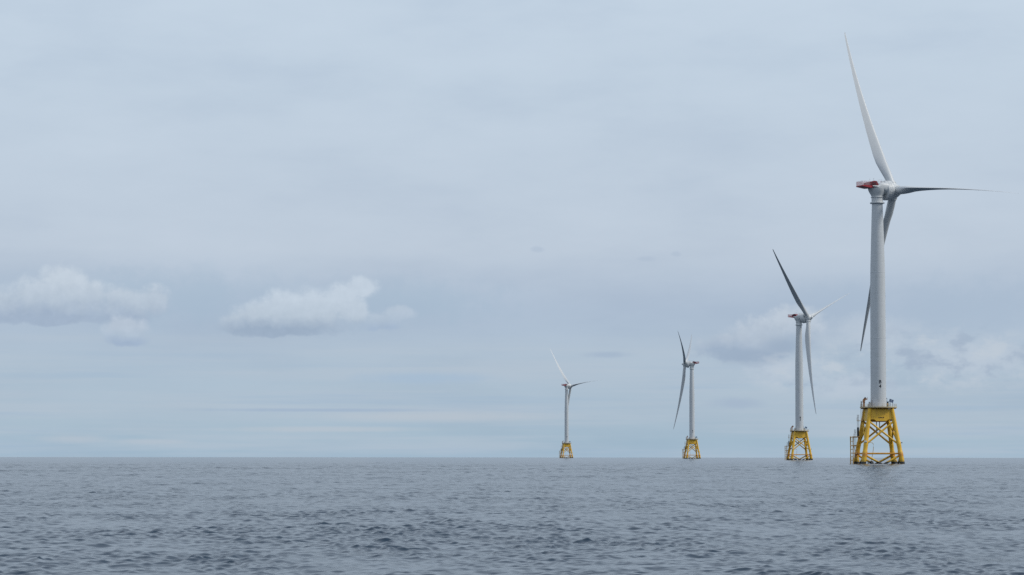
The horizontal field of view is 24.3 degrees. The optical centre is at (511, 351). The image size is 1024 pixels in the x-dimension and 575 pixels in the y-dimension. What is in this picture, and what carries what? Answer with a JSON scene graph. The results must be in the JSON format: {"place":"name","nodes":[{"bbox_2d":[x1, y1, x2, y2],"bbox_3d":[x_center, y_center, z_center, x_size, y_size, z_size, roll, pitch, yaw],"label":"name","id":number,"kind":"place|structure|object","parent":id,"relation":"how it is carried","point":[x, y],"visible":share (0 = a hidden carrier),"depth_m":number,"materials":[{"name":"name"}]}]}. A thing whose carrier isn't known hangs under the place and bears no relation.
{"place":"outdoors","nodes":[
{"label":"outdoors","id":0,"kind":"place"},
{"bbox_2d":[0,457,1023,574],"bbox_3d":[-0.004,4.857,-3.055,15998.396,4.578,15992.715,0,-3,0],"label":"sea","id":1,"kind":"structure","parent":0,"point":[410,516],"depth_m":114.51,"materials":[{"name":"grey liquid"}]},
{"bbox_2d":[550,349,596,457],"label":"wind turbine","id":2,"kind":"object","parent":1,"relation":"in","point":[567,443],"visible":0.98,"depth_m":3309.59,"materials":[{"name":"paint"}]},
{"bbox_2d":[673,333,700,458],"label":"wind turbine","id":3,"kind":"object","parent":1,"relation":"in","point":[691,439],"visible":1,"depth_m":2518.66,"materials":[{"name":"paint"}]},
{"bbox_2d":[773,250,848,459],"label":"wind turbine","id":4,"kind":"object","parent":1,"relation":"in","point":[799,431],"visible":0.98,"depth_m":1674.42,"materials":[{"name":"paint"}]},
{"bbox_2d":[844,32,1018,463],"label":"wind turbine","id":5,"kind":"object","parent":1,"relation":"in","point":[878,408],"visible":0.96,"depth_m":866.09,"materials":[{"name":"metal"}]},
{"bbox_2d":[0,0,1023,457],"label":"sky","id":6,"kind":"structure","parent":0,"point":[229,228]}
]}

